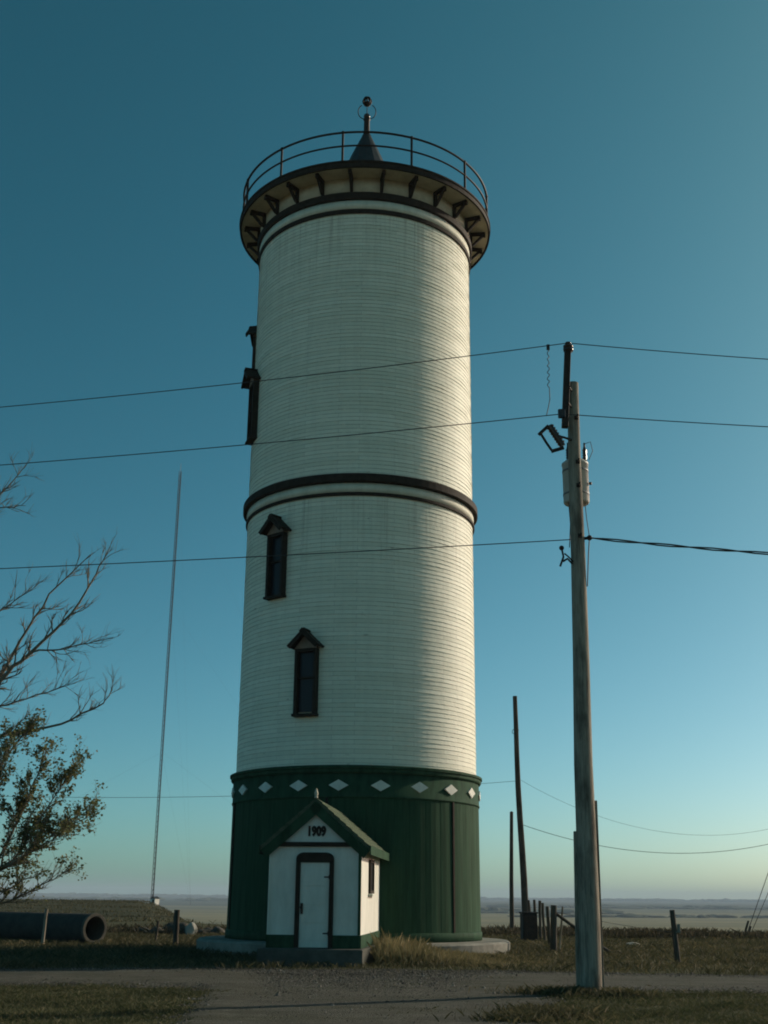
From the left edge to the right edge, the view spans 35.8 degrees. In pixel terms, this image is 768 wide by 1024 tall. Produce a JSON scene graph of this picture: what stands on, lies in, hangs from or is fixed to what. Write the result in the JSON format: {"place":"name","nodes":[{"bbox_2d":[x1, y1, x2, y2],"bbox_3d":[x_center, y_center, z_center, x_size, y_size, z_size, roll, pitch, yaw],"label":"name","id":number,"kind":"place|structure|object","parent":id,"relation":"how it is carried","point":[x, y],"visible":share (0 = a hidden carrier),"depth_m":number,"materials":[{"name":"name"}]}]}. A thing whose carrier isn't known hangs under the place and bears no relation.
{"place":"outdoors","nodes":[
{"label":"outdoors","id":0,"kind":"place"},
{"bbox_2d":[0,968,767,1023],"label":"gravel road","id":1,"kind":"structure","parent":0,"point":[229,1010],"depth_m":21.00,"materials":[{"name":"grey gravel"}]},
{"bbox_2d":[433,1000,634,1023],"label":"weed clump","id":2,"kind":"object","parent":1,"relation":"on","point":[527,1012],"visible":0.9,"depth_m":16.48,"materials":[{"name":"green plant"}]},
{"bbox_2d":[0,895,767,1023],"bbox_3d":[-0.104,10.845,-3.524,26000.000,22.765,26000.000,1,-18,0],"label":"ground","id":3,"kind":"structure","parent":0,"point":[205,912],"depth_m":1105.14,"materials":[{"name":"brown soil"}]},
{"bbox_2d":[41,909,47,942],"bbox_3d":[-11.101,13.733,38.824,0.140,1.474,0.104,1,-18,0],"label":"fence post","id":4,"kind":"object","parent":3,"relation":"on","point":[44,927],"visible":0.69,"depth_m":38.84,"materials":[{"name":"brown wood"}]},
{"bbox_2d":[0,911,106,942],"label":"culvert pipe","id":5,"kind":"object","parent":3,"relation":"on","point":[82,927],"visible":0.91,"depth_m":42.34,"materials":[{"name":"concrete"}]},
{"bbox_2d":[0,705,107,904],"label":"leafy tree","id":6,"kind":"object","parent":3,"relation":"on","point":[41,824],"visible":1,"depth_m":23.25,"materials":[{"name":"green plant"}]},
{"bbox_2d":[0,449,124,738],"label":"bare tree","id":7,"kind":"object","parent":3,"relation":"on","point":[7,668],"visible":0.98,"depth_m":25.31,"materials":[{"name":"brown plant"}]},
{"bbox_2d":[0,898,223,927],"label":"hill grass","id":8,"kind":"structure","parent":3,"relation":"on","point":[162,912],"depth_m":119.60,"materials":[{"name":"plant"}]},
{"bbox_2d":[0,896,227,900],"bbox_3d":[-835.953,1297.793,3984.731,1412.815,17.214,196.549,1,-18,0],"label":"woodland","id":9,"kind":"object","parent":3,"relation":"on","point":[146,898],"visible":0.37,"depth_m":3954.12,"materials":[{"name":"plant"}]},
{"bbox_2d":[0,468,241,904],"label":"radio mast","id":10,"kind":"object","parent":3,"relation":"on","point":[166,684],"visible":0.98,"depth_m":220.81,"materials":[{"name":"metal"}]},
{"bbox_2d":[136,927,148,932],"bbox_3d":[-10.639,18.652,52.770,0.718,0.440,0.749,12,-21,-31],"label":"rock","id":11,"kind":"object","parent":3,"relation":"on","point":[140,929],"visible":0.22,"depth_m":52.62,"materials":[{"name":"stone"}]},
{"bbox_2d":[150,896,159,904],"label":"mast shed","id":12,"kind":"structure","parent":3,"relation":"on","point":[155,900],"depth_m":204.86,"materials":[{"name":"white paint"}]},
{"bbox_2d":[155,921,158,942],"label":"fence post","id":13,"kind":"object","parent":3,"relation":"on","point":[157,931],"visible":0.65,"depth_m":42.78,"materials":[{"name":"brown wood"}]},
{"bbox_2d":[149,926,166,933],"bbox_3d":[-9.928,18.381,52.017,0.818,0.499,0.646,1,-18,0],"label":"rock","id":14,"kind":"object","parent":3,"relation":"on","point":[154,929],"visible":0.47,"depth_m":51.81,"materials":[{"name":"stone"}]},
{"bbox_2d":[163,922,172,931],"bbox_3d":[-9.385,18.527,52.594,1.096,0.746,0.851,1,-18,0],"label":"rock","id":15,"kind":"object","parent":3,"relation":"on","point":[169,924],"visible":0.21,"depth_m":52.39,"materials":[{"name":"stone"}]},
{"bbox_2d":[173,910,179,945],"bbox_3d":[-6.973,14.113,39.868,0.225,1.475,0.194,1,-18,0],"label":"fence post","id":16,"kind":"object","parent":3,"relation":"on","point":[176,925],"visible":0.69,"depth_m":39.87,"materials":[{"name":"brown wood"}]},
{"bbox_2d":[116,916,172,916],"bbox_3d":[-11.508,13.325,39.164,9.263,0.060,0.518,3,-18,-8],"label":"fence wire","id":17,"kind":"object","parent":16,"relation":"attached to","point":[144,916],"visible":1,"depth_m":39.76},
{"bbox_2d":[179,922,187,934],"bbox_3d":[-8.760,18.435,52.244,0.849,0.782,0.607,1,-18,0],"label":"rock","id":18,"kind":"object","parent":3,"relation":"on","point":[182,925],"visible":0.31,"depth_m":52.10,"materials":[{"name":"stone"}]},
{"bbox_2d":[185,922,197,935],"bbox_3d":[-8.393,18.220,51.648,0.562,0.768,0.431,1,-18,0],"label":"rock","id":19,"kind":"object","parent":3,"relation":"on","point":[191,928],"visible":0.59,"depth_m":51.56,"materials":[{"name":"stone"}]},
{"bbox_2d":[197,928,212,935],"bbox_3d":[-7.820,18.515,52.299,0.789,0.457,0.716,1,-18,0],"label":"rock","id":20,"kind":"object","parent":3,"relation":"on","point":[206,930],"visible":0.41,"depth_m":52.12,"materials":[{"name":"stone"}]},
{"bbox_2d":[209,926,224,934],"bbox_3d":[-7.240,18.357,51.824,0.792,0.562,1.037,1,-18,0],"label":"rock","id":21,"kind":"object","parent":3,"relation":"on","point":[216,929],"visible":0.5,"depth_m":51.51,"materials":[{"name":"stone"}]},
{"bbox_2d":[256,788,389,966],"bbox_3d":[-1.540,10.066,32.464,2.890,4.490,6.000,-1,-18,5],"label":"entrance hut","id":22,"kind":"object","parent":3,"relation":"on","point":[324,883],"visible":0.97,"depth_m":30.16,"materials":[{"name":"wood"}]},
{"bbox_2d":[298,862,329,947],"bbox_3d":[-1.766,9.887,29.935,0.750,2.040,0.176,-1,-18,5],"label":"door","id":23,"kind":"structure","parent":22,"relation":"in","point":[314,877],"depth_m":29.97,"materials":[{"name":"white paint"}]},
{"bbox_2d":[368,859,376,895],"bbox_3d":[-0.321,9.992,32.478,0.140,0.938,1.150,-1,-18,5],"label":"window","id":24,"kind":"structure","parent":22,"relation":"in","point":[371,877],"depth_m":32.51,"materials":[{"name":"black glass"}]},
{"bbox_2d":[196,96,509,954],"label":"water tower","id":25,"kind":"structure","parent":3,"relation":"on","point":[358,688],"depth_m":39.00,"materials":[{"name":"wood"}]},
{"bbox_2d":[241,367,260,445],"bbox_3d":[-4.746,-3.846,42.573,0.625,2.805,1.087,7,-19,-18],"label":"window","id":26,"kind":"structure","parent":25,"relation":"in","point":[250,374],"depth_m":42.43,"materials":[{"name":"brown paint"}]},
{"bbox_2d":[245,326,256,368],"bbox_3d":[-4.885,-5.918,45.395,0.625,2.623,1.087,-3,-18,9],"label":"window","id":27,"kind":"structure","parent":25,"relation":"in","point":[252,330],"depth_m":45.18,"materials":[{"name":"brown paint"}]},
{"bbox_2d":[258,513,291,600],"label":"window","id":28,"kind":"structure","parent":25,"relation":"in","point":[275,529],"depth_m":38.93,"materials":[{"name":"black glass"}]},
{"bbox_2d":[287,627,324,716],"bbox_3d":[-2.447,4.988,37.056,1.087,2.735,0.625,-7,-19,21],"label":"window","id":29,"kind":"structure","parent":25,"relation":"in","point":[306,662],"depth_m":37.07,"materials":[{"name":"black glass"}]},
{"bbox_2d":[0,966,767,1023],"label":"lawn grass","id":30,"kind":"structure","parent":3,"relation":"on","point":[697,1009],"depth_m":18.42,"materials":[{"name":"plant"}]},
{"bbox_2d":[0,928,767,975],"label":"verge grass","id":31,"kind":"structure","parent":3,"relation":"on","point":[173,953],"depth_m":33.22,"materials":[{"name":"plant"}]},
{"bbox_2d":[0,892,767,901],"bbox_3d":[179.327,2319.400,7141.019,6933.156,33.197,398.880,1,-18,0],"label":"hills","id":32,"kind":"structure","parent":3,"relation":"on","point":[481,898],"depth_m":7094.03,"materials":[{"name":"grey"}]},
{"bbox_2d":[106,923,767,939],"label":"weed strip","id":33,"kind":"object","parent":3,"relation":"on","point":[635,932],"visible":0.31,"depth_m":52.85,"materials":[{"name":"green plant"}]},
{"bbox_2d":[509,811,513,928],"bbox_3d":[6.076,17.374,56.621,0.307,6.061,0.230,1,-18,0],"label":"short pole","id":34,"kind":"object","parent":3,"relation":"on","point":[511,890],"visible":0.83,"depth_m":56.54,"materials":[{"name":"brown wood"}]},
{"bbox_2d":[512,696,527,911],"bbox_3d":[6.449,14.443,56.312,0.622,11.452,0.352,1,-18,0],"label":"utility pole","id":35,"kind":"object","parent":3,"relation":"on","point":[523,876],"visible":0.9,"depth_m":56.23,"materials":[{"name":"brown wood"}]},
{"bbox_2d":[10,781,511,797],"bbox_3d":[-12.882,13.663,58.608,38.709,0.818,0.017,-1,-18,6],"label":"power line","id":36,"kind":"object","parent":35,"relation":"attached to","point":[203,796],"visible":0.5,"depth_m":58.41,"materials":[{"name":"metal"}]},
{"bbox_2d":[521,780,766,834],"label":"power line","id":37,"kind":"object","parent":35,"relation":"attached to","point":[630,825],"visible":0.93,"depth_m":56.85,"materials":[{"name":"metal"}]},
{"bbox_2d":[524,825,767,853],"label":"power line","id":38,"kind":"object","parent":35,"relation":"attached to","point":[653,852],"visible":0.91,"depth_m":56.60,"materials":[{"name":"metal"}]},
{"bbox_2d":[519,912,537,940],"bbox_3d":[5.861,16.751,48.085,0.660,1.085,0.580,3,-18,-8],"label":"equipment box","id":39,"kind":"object","parent":3,"relation":"on","point":[528,926],"visible":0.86,"depth_m":47.87,"materials":[{"name":"metal"}]},
{"bbox_2d":[524,916,536,938],"bbox_3d":[5.898,16.701,47.824,0.500,0.860,0.048,3,-18,-8],"label":"door","id":40,"kind":"structure","parent":39,"relation":"in","point":[530,923],"depth_m":47.83,"materials":[{"name":"black metal"}]},
{"bbox_2d":[527,900,530,911],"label":"fence post","id":41,"kind":"object","parent":3,"relation":"on","point":[529,907],"visible":0.31,"depth_m":53.70,"materials":[{"name":"brown wood"}]},
{"bbox_2d":[533,900,535,911],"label":"fence post","id":42,"kind":"object","parent":3,"relation":"on","point":[534,905],"visible":0.31,"depth_m":51.71,"materials":[{"name":"brown wood"}]},
{"bbox_2d":[538,901,541,938],"bbox_3d":[6.458,17.040,49.161,0.159,1.858,0.123,1,-18,0],"label":"fence post","id":43,"kind":"object","parent":3,"relation":"on","point":[540,919],"visible":0.71,"depth_m":49.17,"materials":[{"name":"brown wood"}]},
{"bbox_2d":[541,903,545,939],"bbox_3d":[6.227,16.162,46.290,0.164,1.801,0.110,1,-18,0],"label":"fence post","id":44,"kind":"object","parent":3,"relation":"on","point":[543,921],"visible":0.71,"depth_m":46.32,"materials":[{"name":"brown wood"}]},
{"bbox_2d":[546,906,549,945],"bbox_3d":[5.945,15.095,42.849,0.197,1.686,0.130,1,-18,0],"label":"fence post","id":45,"kind":"object","parent":3,"relation":"on","point":[548,922],"visible":0.58,"depth_m":42.88,"materials":[{"name":"brown wood"}]},
{"bbox_2d":[481,907,624,913],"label":"woodland","id":46,"kind":"object","parent":3,"relation":"on","point":[507,910],"visible":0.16,"depth_m":2077.90,"materials":[{"name":"plant"}]},
{"bbox_2d":[558,906,563,950],"bbox_3d":[5.735,13.693,38.575,0.250,1.707,0.066,1,-18,0],"label":"fence post","id":47,"kind":"object","parent":3,"relation":"on","point":[560,930],"visible":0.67,"depth_m":38.58,"materials":[{"name":"brown wood"}]},
{"bbox_2d":[538,341,604,989],"bbox_3d":[3.717,2.746,22.818,0.723,12.959,1.379,-12,-22,34],"label":"utility pole","id":48,"kind":"object","parent":3,"relation":"on","point":[587,897],"visible":0.97,"depth_m":22.28,"materials":[{"name":"brown wood"}]},
{"bbox_2d":[0,539,570,568],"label":"power line","id":49,"kind":"object","parent":48,"relation":"attached to","point":[287,555],"visible":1,"depth_m":24.14,"materials":[{"name":"metal"}]},
{"bbox_2d":[0,414,767,465],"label":"power line","id":50,"kind":"object","parent":48,"relation":"attached to","point":[388,431],"visible":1,"depth_m":24.46,"materials":[{"name":"metal"}]},
{"bbox_2d":[0,343,767,407],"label":"power line","id":51,"kind":"object","parent":48,"relation":"attached to","point":[386,366],"visible":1,"depth_m":24.98,"materials":[{"name":"metal"}]},
{"bbox_2d":[546,344,549,414],"bbox_3d":[3.347,-2.703,24.352,0.154,1.598,0.080,8,-19,-21],"label":"jumper wire","id":52,"kind":"object","parent":51,"relation":"hanging from","point":[548,347],"visible":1,"depth_m":24.40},
{"bbox_2d":[592,537,767,554],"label":"service cable","id":53,"kind":"object","parent":48,"relation":"attached to","point":[682,546],"visible":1,"depth_m":23.07,"materials":[{"name":"rubber"}]},
{"bbox_2d":[468,983,674,999],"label":"grass","id":54,"kind":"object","parent":3,"relation":"on","point":[574,990],"visible":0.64,"depth_m":20.53,"materials":[{"name":"green plant"}]},
{"bbox_2d":[550,905,609,951],"bbox_3d":[6.330,13.601,38.335,2.162,1.748,0.234,5,-19,-14],"label":"fence post","id":55,"kind":"object","parent":3,"relation":"on","point":[553,930],"visible":0.55,"depth_m":38.15,"materials":[{"name":"brown wood"}]},
{"bbox_2d":[558,912,668,931],"bbox_3d":[6.649,12.114,35.225,0.012,0.462,6.765,7,-19,-19],"label":"fence wire","id":56,"kind":"object","parent":55,"relation":"attached to","point":[625,925],"visible":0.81,"depth_m":34.04,"materials":[{"name":"grey metal"}]},
{"bbox_2d":[486,904,767,909],"bbox_3d":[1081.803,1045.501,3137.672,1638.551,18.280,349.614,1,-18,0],"label":"woodland","id":57,"kind":"object","parent":3,"relation":"on","point":[645,907],"visible":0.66,"depth_m":3068.54,"materials":[{"name":"plant"}]},
{"bbox_2d":[508,913,767,917],"bbox_3d":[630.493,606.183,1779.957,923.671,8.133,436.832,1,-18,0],"label":"woodland","id":58,"kind":"object","parent":3,"relation":"on","point":[629,915],"visible":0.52,"depth_m":1678.42,"materials":[{"name":"plant"}]},
{"bbox_2d":[669,910,680,963],"bbox_3d":[7.868,11.593,31.998,0.261,1.677,0.185,1,-18,0],"label":"fence post","id":59,"kind":"object","parent":3,"relation":"on","point":[675,928],"visible":0.77,"depth_m":32.01,"materials":[{"name":"brown wood"}]},
{"bbox_2d":[0,0,767,899],"label":"sky","id":60,"kind":"structure","parent":0,"point":[618,149],"materials":[{"name":"blue"}]},
{"bbox_2d":[367,927,575,966],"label":"tall grass","id":61,"kind":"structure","parent":0,"point":[387,949],"depth_m":30.35,"materials":[{"name":"beige plant"}]},
{"bbox_3d":[16.954,19.655,55.703,0.394,0.980,0.113,1,-18,0],"label":"anchor stake","id":62,"kind":"object","parent":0,"visible":0},
{"bbox_2d":[747,874,767,932],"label":"guy wire","id":63,"kind":"object","parent":62,"relation":"attached to","point":[757,902],"depth_m":56.24,"materials":[{"name":"grey metal"}]}
]}

